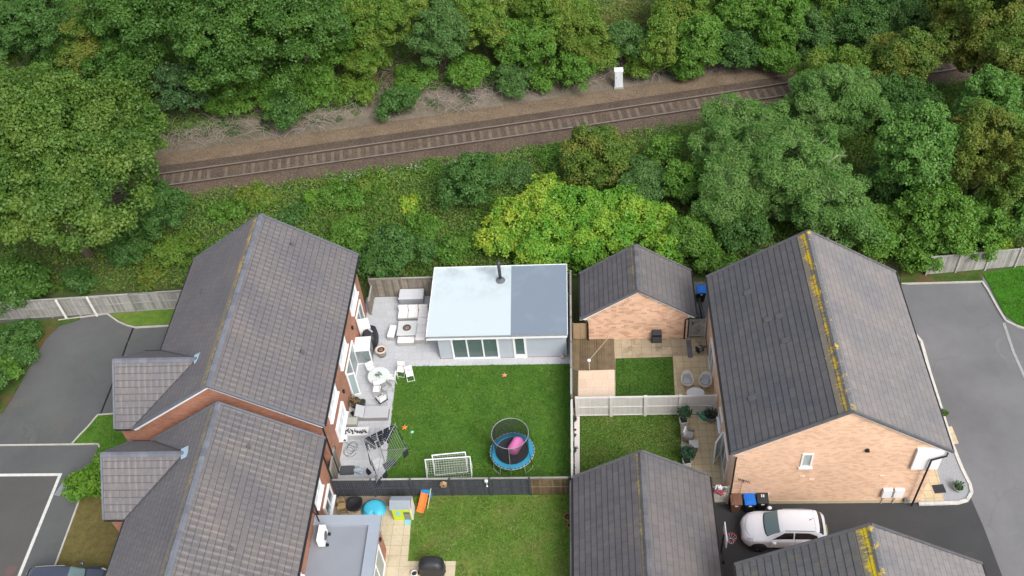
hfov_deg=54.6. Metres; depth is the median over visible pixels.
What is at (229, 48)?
tree
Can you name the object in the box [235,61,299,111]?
shrub
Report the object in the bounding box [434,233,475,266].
shrub
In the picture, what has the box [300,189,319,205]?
shrub
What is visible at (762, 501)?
wheelie bin
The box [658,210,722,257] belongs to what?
shrub
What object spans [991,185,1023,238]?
shrub
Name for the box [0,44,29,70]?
shrub
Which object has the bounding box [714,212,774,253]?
shrub
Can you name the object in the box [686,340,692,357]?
drain cover
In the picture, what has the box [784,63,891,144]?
tree
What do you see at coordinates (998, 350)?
road stain
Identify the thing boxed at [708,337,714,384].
patio door
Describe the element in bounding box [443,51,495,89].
shrub
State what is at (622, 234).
shrub
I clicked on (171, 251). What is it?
shrub
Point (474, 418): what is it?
lawn
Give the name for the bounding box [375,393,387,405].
garden chair
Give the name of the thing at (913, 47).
tree
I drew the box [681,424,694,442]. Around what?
rattan chair
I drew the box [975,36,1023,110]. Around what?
tree
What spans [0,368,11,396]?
shrub
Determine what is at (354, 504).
fire bowl
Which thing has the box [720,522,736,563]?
basketball hoop
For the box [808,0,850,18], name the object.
tree
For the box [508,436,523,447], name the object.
inflatable
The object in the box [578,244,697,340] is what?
brick garage
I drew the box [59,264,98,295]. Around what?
shrub
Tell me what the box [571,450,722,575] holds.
brick garage
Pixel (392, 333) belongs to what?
footstool
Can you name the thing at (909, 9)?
tree
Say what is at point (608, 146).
shrub
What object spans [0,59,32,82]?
tree
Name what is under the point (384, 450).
rotary dryer
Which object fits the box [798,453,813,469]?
window
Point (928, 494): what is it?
path
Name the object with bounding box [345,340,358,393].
patio door
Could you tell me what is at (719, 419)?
window
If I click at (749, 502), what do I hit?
wheelie bin
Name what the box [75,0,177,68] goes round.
tree
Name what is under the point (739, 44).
shrub
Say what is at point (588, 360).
washing line
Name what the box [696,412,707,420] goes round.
watering can
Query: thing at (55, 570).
parked car
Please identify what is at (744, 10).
tree
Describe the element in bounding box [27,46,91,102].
shrub
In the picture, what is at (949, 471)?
gravel bed
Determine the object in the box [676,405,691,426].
potted tree
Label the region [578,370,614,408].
patio
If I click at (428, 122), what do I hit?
railway cess
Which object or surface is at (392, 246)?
shrub
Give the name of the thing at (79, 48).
shrub
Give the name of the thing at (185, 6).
tree
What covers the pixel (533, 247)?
shrub
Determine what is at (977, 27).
tree
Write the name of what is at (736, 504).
wheelie bin
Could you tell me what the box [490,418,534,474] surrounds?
trampoline
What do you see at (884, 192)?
shrub
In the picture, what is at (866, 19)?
shrub
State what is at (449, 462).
football goal
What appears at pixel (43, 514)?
road marking
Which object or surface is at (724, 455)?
patio door
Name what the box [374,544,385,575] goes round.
patio door
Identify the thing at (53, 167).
tree
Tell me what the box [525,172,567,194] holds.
shrub
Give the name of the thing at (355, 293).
window
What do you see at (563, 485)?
fence
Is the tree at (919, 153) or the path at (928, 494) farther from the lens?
the tree at (919, 153)
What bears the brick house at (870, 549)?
on the ground at (892, 264)
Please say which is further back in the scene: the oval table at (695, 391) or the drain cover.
the drain cover
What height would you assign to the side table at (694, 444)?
0.475 m
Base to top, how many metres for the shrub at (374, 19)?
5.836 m
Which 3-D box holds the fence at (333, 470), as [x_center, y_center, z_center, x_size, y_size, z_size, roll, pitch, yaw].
[-9.752,10.032,54.587,0.120,1.830,1.901,-3,46,3]
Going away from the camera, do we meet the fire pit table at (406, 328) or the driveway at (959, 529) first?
the driveway at (959, 529)
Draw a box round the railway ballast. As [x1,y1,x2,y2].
[0,49,971,218]
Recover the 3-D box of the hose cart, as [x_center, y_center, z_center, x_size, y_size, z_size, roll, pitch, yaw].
[11.259,3.600,59.168,0.438,0.874,0.686,-23,48,-15]
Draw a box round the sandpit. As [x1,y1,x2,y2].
[361,499,385,515]
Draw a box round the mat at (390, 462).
[382,459,396,469]
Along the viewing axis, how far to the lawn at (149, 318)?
64.99 m
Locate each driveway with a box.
[0,477,56,575]
[715,498,1001,575]
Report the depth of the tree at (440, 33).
75.72 m
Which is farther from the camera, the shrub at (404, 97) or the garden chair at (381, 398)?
the shrub at (404, 97)
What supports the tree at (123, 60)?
on the ground at (892, 264)
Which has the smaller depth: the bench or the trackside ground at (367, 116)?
the bench
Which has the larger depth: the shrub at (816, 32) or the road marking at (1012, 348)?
the shrub at (816, 32)
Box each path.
[574,416,579,473]
[920,426,958,500]
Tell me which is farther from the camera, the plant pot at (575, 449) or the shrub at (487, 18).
the shrub at (487, 18)
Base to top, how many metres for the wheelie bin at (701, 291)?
1.087 m
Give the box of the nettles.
[48,0,1023,291]
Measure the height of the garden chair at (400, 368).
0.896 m
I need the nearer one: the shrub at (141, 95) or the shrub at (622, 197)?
the shrub at (622, 197)
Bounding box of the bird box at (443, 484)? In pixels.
[440,481,446,487]
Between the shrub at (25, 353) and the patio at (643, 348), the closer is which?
the patio at (643, 348)
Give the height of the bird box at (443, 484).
0.384 m
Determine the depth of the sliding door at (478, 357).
60.21 m
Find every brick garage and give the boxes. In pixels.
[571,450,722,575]
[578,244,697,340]
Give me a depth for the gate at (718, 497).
51.98 m
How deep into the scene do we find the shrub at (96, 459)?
56.15 m
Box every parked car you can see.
[25,561,105,575]
[740,506,827,551]
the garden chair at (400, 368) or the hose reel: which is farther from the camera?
the garden chair at (400, 368)
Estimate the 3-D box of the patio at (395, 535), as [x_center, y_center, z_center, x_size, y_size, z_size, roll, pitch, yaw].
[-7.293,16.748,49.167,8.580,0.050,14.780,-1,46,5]
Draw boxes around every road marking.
[0,473,61,575]
[1002,323,1023,377]
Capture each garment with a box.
[371,433,376,441]
[403,449,407,458]
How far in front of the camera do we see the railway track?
75.33 m
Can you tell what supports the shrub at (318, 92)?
on the trackside ground at (367, 116)
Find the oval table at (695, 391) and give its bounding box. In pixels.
[686,387,704,400]
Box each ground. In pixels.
[0,0,1023,503]
[151,2,1020,154]
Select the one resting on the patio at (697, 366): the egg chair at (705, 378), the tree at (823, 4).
the egg chair at (705, 378)
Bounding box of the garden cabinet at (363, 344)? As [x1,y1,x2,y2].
[354,336,373,363]
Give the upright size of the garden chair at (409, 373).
0.896 m
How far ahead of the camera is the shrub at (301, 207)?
69.74 m
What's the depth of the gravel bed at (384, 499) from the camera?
54.16 m
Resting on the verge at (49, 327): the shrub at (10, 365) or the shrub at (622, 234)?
the shrub at (10, 365)
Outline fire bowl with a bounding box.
[346,496,362,512]
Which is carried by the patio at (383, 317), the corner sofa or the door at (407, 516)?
the corner sofa
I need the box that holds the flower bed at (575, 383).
[572,370,577,407]
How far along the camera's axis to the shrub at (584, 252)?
63.83 m
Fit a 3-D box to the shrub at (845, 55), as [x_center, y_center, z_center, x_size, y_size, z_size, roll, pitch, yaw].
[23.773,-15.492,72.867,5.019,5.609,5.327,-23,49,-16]
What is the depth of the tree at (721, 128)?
67.06 m
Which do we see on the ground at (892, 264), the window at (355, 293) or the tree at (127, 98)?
the tree at (127, 98)
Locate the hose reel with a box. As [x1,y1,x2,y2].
[343,435,357,456]
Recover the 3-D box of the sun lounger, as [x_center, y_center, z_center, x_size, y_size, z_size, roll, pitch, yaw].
[-8.149,7.254,57.851,1.941,0.599,0.860,-1,46,5]
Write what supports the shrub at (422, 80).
on the ground at (892, 264)
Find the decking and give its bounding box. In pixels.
[572,339,614,370]
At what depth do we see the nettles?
70.61 m
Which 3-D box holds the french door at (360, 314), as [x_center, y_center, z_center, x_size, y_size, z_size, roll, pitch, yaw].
[-9.438,1.999,61.951,0.110,2.100,1.600,-1,46,5]
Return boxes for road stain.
[995,337,1023,363]
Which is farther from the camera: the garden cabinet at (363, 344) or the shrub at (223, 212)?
the shrub at (223, 212)
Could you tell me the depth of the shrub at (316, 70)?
77.97 m
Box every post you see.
[55,299,67,318]
[86,297,97,316]
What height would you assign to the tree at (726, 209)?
5.232 m
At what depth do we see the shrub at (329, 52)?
77.60 m
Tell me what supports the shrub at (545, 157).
on the ground at (892, 264)
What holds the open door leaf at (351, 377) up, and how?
in the brick house at (269, 319)
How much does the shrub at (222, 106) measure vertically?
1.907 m
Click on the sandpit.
(374, 507)
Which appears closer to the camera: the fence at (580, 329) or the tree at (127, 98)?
the fence at (580, 329)
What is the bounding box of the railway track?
[113,58,957,193]
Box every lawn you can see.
[57,497,118,568]
[74,415,127,497]
[110,309,173,325]
[385,364,570,495]
[408,494,569,575]
[580,415,682,472]
[615,357,675,413]
[983,266,1023,326]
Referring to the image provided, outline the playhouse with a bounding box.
[389,496,414,524]
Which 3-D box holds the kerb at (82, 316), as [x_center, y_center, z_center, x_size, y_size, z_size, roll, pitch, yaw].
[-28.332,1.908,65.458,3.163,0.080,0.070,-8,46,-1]
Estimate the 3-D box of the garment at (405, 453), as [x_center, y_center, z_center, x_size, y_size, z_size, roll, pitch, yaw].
[-5.812,9.041,54.201,0.051,0.499,0.360,25,54,27]
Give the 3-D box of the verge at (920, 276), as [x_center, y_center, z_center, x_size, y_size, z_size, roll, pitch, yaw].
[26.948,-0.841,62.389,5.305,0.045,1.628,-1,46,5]
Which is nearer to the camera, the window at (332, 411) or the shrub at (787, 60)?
the window at (332, 411)
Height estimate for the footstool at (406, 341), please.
0.420 m
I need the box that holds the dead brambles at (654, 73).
[152,25,865,151]
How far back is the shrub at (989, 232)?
60.85 m
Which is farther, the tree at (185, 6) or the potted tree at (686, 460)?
the tree at (185, 6)
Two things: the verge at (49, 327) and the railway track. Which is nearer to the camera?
the verge at (49, 327)
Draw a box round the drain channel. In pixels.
[100,328,133,413]
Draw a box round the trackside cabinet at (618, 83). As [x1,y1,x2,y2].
[614,67,623,89]
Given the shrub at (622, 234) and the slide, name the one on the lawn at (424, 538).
the slide
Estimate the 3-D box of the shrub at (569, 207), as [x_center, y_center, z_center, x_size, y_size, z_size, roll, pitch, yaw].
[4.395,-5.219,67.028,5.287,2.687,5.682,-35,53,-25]
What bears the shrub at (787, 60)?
on the ground at (892, 264)
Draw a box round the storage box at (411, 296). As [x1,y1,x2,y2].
[398,289,424,303]
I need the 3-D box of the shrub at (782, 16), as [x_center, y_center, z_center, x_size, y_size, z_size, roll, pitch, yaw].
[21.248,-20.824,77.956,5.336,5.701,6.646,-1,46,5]
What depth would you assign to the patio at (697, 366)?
58.62 m
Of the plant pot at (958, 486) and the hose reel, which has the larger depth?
the hose reel
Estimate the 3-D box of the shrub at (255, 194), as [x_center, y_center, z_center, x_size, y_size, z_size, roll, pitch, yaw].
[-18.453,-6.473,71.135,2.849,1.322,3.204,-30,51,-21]
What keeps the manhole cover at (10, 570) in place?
on the driveway at (23, 500)
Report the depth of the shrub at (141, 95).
79.58 m
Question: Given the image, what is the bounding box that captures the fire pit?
[375,345,386,357]
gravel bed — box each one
[334,496,412,506]
[920,344,969,501]
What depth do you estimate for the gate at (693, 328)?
59.71 m
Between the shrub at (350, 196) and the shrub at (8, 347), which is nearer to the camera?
the shrub at (8, 347)
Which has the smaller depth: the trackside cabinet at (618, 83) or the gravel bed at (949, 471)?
the gravel bed at (949, 471)
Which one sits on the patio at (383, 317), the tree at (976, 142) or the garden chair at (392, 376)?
the garden chair at (392, 376)
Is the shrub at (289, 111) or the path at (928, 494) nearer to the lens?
the path at (928, 494)
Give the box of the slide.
[416,488,432,512]
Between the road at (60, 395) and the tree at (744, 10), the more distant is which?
the tree at (744, 10)
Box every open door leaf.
[346,372,360,394]
[356,318,370,336]
[712,431,722,463]
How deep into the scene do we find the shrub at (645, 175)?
67.26 m
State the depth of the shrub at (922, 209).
60.72 m
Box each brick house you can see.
[100,401,386,575]
[112,213,370,472]
[705,229,954,506]
[733,523,986,575]
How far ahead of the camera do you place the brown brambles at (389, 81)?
80.21 m
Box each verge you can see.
[0,316,79,413]
[900,266,982,284]
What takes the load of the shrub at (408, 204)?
on the ground at (892, 264)
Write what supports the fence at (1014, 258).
on the ground at (892, 264)
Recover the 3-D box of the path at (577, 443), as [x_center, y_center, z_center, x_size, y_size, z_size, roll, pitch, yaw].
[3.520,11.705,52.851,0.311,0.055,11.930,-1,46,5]
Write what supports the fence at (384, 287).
on the ground at (892, 264)
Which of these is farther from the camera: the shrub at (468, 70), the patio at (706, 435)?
the shrub at (468, 70)
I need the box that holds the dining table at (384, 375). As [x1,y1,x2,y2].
[368,367,389,385]
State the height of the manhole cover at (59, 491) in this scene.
0.020 m
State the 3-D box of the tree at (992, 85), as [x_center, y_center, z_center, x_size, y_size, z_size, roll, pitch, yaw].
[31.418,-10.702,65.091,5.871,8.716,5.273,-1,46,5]
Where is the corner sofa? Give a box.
[398,304,429,343]
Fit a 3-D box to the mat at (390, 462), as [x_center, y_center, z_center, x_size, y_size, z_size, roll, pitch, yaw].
[-6.845,9.880,55.602,0.750,0.070,0.401,-23,48,-15]
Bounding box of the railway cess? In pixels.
[134,40,953,169]
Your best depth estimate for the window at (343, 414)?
56.27 m
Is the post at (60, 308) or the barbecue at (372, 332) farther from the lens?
the post at (60, 308)
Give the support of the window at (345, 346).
in the brick house at (269, 319)
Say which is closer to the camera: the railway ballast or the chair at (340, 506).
the chair at (340, 506)
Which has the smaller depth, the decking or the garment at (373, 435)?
the garment at (373, 435)
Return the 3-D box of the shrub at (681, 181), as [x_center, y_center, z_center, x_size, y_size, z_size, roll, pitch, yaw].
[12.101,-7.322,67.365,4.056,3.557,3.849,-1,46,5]
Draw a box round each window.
[315,478,324,510]
[323,484,335,514]
[328,385,339,423]
[335,401,348,441]
[339,336,348,370]
[350,285,358,316]
[716,407,722,433]
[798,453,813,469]
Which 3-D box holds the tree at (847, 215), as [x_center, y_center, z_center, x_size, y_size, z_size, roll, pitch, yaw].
[20.243,-4.693,62.405,5.795,5.877,6.474,-1,46,5]
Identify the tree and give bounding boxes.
[0,0,77,59]
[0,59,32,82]
[0,60,159,260]
[73,73,168,181]
[74,13,170,88]
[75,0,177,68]
[149,0,247,70]
[157,0,307,99]
[240,0,354,73]
[404,0,471,76]
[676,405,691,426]
[680,445,696,466]
[687,92,791,165]
[698,116,872,222]
[714,0,775,29]
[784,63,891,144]
[791,166,889,248]
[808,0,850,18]
[872,98,962,195]
[877,0,944,34]
[918,0,962,57]
[927,0,1023,75]
[935,98,1023,197]
[950,63,1023,134]
[974,134,1023,219]
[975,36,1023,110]
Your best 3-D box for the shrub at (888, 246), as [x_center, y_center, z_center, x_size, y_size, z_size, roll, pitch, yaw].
[23.043,-3.455,62.686,4.806,3.534,3.914,-37,53,-26]
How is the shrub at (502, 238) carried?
on the ground at (892, 264)
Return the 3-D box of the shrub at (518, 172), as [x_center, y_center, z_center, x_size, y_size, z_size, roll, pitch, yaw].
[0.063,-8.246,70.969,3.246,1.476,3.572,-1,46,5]
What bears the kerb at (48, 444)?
on the road at (60, 395)
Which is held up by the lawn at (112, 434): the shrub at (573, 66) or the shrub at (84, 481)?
the shrub at (84, 481)
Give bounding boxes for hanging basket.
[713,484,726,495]
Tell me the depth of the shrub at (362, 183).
71.04 m
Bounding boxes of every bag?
[340,465,354,474]
[354,466,363,474]
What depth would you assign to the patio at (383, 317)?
60.30 m
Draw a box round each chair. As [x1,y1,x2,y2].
[337,498,348,514]
[365,361,375,372]
[372,381,381,395]
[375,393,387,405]
[381,380,393,397]
[388,371,398,382]
[396,361,404,376]
[404,365,414,381]
[680,444,695,459]
[681,370,693,388]
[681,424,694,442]
[699,371,711,390]
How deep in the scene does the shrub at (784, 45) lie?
76.90 m
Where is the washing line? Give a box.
[587,322,655,370]
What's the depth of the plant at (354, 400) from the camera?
58.35 m
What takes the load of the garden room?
on the patio at (383, 317)
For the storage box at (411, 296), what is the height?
0.765 m
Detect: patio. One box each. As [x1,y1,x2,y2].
[333,506,455,575]
[338,292,569,493]
[573,337,707,415]
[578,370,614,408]
[673,356,713,403]
[680,415,725,500]
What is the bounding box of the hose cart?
[695,345,706,352]
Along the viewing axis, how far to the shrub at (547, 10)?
76.57 m
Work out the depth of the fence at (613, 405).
55.94 m
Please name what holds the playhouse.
on the patio at (395, 535)
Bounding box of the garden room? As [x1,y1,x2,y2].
[426,260,567,358]
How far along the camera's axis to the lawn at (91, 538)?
53.76 m
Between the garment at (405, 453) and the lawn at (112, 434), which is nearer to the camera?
the garment at (405, 453)
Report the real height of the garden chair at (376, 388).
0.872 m
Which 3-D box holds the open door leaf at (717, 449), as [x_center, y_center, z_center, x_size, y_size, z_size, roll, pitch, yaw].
[11.113,8.630,53.538,0.080,2.000,0.850,25,53,26]
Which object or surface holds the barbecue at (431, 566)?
on the patio at (395, 535)
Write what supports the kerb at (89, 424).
on the lawn at (112, 434)
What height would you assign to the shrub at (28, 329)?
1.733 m
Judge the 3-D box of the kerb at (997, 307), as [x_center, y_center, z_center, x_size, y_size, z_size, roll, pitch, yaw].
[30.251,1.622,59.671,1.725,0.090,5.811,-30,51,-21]
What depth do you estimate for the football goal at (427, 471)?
54.41 m
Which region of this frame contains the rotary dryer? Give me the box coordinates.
[363,423,406,482]
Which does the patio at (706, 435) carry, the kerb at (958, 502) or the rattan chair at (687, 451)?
the rattan chair at (687, 451)
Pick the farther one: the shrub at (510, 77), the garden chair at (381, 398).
the shrub at (510, 77)
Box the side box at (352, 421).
[346,417,357,426]
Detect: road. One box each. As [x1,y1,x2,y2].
[0,306,172,575]
[694,276,1023,575]
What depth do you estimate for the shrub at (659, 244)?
63.40 m
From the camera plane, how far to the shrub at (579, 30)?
77.19 m
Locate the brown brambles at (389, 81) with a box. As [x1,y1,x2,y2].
[149,0,747,122]
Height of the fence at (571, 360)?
1.830 m
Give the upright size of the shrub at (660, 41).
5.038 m
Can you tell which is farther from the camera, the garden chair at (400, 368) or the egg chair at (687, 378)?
the garden chair at (400, 368)
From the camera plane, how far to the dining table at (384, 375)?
59.18 m
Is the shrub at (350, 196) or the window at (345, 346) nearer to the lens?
the window at (345, 346)
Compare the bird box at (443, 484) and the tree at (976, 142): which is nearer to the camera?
the bird box at (443, 484)
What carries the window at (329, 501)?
in the brick house at (216, 488)
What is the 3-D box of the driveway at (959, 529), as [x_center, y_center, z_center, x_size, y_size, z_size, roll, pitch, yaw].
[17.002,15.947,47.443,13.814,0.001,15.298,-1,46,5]
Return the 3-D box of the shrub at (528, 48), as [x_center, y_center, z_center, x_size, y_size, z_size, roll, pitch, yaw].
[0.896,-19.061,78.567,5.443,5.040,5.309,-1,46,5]
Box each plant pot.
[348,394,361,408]
[360,399,365,405]
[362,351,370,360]
[411,570,416,575]
[564,512,569,521]
[570,445,577,453]
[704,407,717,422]
[941,408,948,415]
[952,479,964,492]
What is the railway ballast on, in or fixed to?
on the ground at (892, 264)
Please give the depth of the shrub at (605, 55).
78.07 m
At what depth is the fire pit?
60.84 m
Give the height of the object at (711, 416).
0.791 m
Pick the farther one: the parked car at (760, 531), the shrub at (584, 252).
the shrub at (584, 252)
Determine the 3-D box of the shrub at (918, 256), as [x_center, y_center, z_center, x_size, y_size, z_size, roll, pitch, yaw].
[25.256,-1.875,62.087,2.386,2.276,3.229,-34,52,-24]
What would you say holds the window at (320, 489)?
in the brick house at (216, 488)
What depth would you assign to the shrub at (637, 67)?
78.13 m
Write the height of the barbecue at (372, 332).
1.205 m
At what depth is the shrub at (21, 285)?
65.24 m
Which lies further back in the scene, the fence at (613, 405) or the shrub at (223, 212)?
the shrub at (223, 212)
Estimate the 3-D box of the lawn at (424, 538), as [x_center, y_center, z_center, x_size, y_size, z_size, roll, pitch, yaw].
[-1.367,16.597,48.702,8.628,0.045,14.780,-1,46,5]
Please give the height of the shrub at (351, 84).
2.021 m
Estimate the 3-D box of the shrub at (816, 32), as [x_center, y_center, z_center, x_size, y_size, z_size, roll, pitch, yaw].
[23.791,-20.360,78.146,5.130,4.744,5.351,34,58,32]
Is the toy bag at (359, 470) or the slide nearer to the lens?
the slide
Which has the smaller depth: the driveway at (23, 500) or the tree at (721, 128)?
the driveway at (23, 500)
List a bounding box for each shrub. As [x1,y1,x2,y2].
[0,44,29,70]
[0,253,52,317]
[0,317,42,345]
[0,326,26,356]
[0,354,24,382]
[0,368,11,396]
[11,341,41,366]
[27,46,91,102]
[36,14,117,77]
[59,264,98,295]
[61,462,100,502]
[89,452,100,479]
[102,221,152,268]
[106,90,153,103]
[119,177,191,240]
[133,258,166,291]
[147,62,210,114]
[150,230,202,267]
[202,83,257,116]
[205,199,250,224]
[232,180,278,210]
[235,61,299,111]
[262,88,310,130]
[275,201,310,225]
[290,54,334,93]
[294,77,342,110]
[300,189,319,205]
[308,25,357,68]
[319,179,364,210]
[326,213,370,252]
[328,68,379,105]
[338,0,415,53]
[339,42,392,79]
[350,168,391,196]
[356,223,437,277]
[374,84,420,121]
[392,61,438,91]
[393,0,444,21]
[397,193,421,216]
[404,211,445,241]
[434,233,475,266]
[436,151,505,210]
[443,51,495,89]
[453,0,514,55]
[471,222,523,258]
[481,184,558,233]
[490,61,534,98]
[491,158,533,188]
[493,16,556,66]
[505,0,569,41]
[511,213,572,264]
[525,63,562,93]
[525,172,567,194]
[525,184,617,246]
[534,141,578,170]
[548,49,598,91]
[550,0,609,56]
[555,223,609,271]
[558,123,638,189]
[578,207,643,253]
[587,33,621,71]
[599,19,646,58]
[609,184,650,222]
[617,153,666,201]
[619,195,677,237]
[623,53,666,79]
[625,13,688,68]
[638,231,689,264]
[643,133,684,167]
[650,0,711,35]
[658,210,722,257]
[661,158,708,204]
[667,58,707,80]
[676,14,724,69]
[689,244,741,272]
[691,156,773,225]
[700,0,746,34]
[713,25,769,68]
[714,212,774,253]
[749,36,790,72]
[752,0,810,58]
[761,45,801,76]
[781,2,848,59]
[792,43,875,94]
[796,39,842,62]
[825,0,904,47]
[851,203,910,258]
[856,163,908,204]
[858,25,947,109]
[873,70,944,130]
[885,180,981,257]
[890,241,943,272]
[891,16,921,33]
[951,192,1019,261]
[983,224,1012,249]
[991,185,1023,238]
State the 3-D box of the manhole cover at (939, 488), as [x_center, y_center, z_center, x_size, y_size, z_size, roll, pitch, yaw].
[22.360,10.514,51.969,0.600,0.020,0.500,-6,46,1]
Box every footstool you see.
[387,325,397,340]
[397,336,414,345]
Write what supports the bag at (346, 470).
on the patio at (383, 317)
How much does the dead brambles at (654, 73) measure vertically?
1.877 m
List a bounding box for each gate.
[688,318,706,337]
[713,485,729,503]
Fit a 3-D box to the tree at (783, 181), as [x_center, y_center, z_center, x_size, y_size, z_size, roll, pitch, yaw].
[17.653,-7.214,64.481,11.312,6.883,7.197,-1,46,5]
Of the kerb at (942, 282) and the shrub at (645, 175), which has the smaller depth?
the kerb at (942, 282)
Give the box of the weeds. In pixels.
[159,36,846,142]
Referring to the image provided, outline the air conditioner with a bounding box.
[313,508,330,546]
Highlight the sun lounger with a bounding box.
[354,404,389,420]
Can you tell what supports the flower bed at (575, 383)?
on the ground at (892, 264)
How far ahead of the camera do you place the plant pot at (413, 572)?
50.73 m
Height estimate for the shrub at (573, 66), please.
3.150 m
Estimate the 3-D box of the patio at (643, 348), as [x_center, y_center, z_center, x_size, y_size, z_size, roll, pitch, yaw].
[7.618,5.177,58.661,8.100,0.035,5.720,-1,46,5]
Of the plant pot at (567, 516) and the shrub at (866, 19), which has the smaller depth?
the plant pot at (567, 516)
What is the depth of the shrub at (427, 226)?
67.73 m
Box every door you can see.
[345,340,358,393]
[355,299,364,335]
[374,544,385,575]
[404,513,410,519]
[450,339,499,358]
[512,339,527,357]
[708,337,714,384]
[720,432,728,482]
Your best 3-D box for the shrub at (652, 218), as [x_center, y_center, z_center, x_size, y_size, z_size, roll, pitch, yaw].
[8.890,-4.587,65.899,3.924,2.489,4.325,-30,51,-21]
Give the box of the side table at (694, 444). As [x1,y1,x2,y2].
[689,440,698,451]
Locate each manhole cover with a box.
[3,566,17,575]
[54,484,65,495]
[932,484,945,493]
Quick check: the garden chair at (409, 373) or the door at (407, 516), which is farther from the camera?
the garden chair at (409, 373)
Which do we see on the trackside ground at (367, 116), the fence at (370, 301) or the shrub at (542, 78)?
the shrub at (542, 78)
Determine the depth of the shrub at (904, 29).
75.76 m
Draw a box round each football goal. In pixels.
[424,456,471,477]
[431,452,467,474]
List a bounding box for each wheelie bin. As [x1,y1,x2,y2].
[695,285,706,301]
[729,493,742,511]
[742,493,756,511]
[756,493,768,510]
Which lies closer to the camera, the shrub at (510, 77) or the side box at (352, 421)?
the side box at (352, 421)
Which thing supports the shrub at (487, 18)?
on the ground at (892, 264)
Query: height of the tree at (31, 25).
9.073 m
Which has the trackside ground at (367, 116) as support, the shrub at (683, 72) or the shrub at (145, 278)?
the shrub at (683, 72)
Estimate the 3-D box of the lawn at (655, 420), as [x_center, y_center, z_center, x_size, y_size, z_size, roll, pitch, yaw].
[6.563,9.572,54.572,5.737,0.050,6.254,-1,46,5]
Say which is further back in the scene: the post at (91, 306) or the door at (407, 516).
the post at (91, 306)
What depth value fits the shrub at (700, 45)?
75.87 m
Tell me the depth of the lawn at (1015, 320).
61.03 m
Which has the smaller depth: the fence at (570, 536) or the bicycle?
the fence at (570, 536)
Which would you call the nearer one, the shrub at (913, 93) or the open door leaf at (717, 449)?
the open door leaf at (717, 449)
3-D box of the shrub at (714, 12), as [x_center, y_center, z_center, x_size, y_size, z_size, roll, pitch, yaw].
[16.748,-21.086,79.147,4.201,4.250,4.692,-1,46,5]
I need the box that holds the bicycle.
[698,297,703,322]
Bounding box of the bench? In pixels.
[345,427,369,439]
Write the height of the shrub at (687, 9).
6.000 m
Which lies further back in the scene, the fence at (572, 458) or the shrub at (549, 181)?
the shrub at (549, 181)
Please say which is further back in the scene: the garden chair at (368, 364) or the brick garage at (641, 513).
the garden chair at (368, 364)
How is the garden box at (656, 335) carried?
on the patio at (643, 348)
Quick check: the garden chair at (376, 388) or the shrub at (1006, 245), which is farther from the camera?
the shrub at (1006, 245)
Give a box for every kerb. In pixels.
[0,443,99,446]
[54,500,79,564]
[58,313,105,319]
[70,413,112,444]
[106,313,168,327]
[901,281,982,284]
[917,335,972,505]
[982,282,1023,328]
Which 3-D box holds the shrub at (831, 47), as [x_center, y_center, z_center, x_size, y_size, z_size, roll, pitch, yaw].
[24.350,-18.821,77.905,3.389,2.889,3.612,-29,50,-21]
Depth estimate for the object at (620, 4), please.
82.69 m
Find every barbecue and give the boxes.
[362,325,378,348]
[418,556,445,575]
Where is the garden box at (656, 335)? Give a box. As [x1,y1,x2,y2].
[651,329,661,342]
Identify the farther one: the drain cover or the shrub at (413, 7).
the shrub at (413, 7)
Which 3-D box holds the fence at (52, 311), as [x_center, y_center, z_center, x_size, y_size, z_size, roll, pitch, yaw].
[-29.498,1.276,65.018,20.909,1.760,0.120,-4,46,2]
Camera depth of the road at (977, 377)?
56.10 m
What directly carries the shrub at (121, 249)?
on the ground at (892, 264)
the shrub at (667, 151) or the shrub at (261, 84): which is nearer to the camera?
the shrub at (667, 151)
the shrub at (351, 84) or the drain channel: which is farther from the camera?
the shrub at (351, 84)
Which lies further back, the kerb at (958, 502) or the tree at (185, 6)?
the tree at (185, 6)
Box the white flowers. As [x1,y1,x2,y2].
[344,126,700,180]
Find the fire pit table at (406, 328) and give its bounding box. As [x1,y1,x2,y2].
[396,321,416,336]
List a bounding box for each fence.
[0,290,180,319]
[329,446,340,478]
[330,476,569,496]
[367,284,374,314]
[368,276,432,296]
[570,270,572,398]
[570,480,571,575]
[571,399,573,477]
[573,323,586,339]
[575,394,716,416]
[925,247,1023,275]
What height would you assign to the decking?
0.100 m
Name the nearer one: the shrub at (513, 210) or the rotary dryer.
the rotary dryer
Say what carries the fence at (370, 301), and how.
on the patio at (383, 317)
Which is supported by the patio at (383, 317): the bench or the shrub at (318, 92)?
the bench

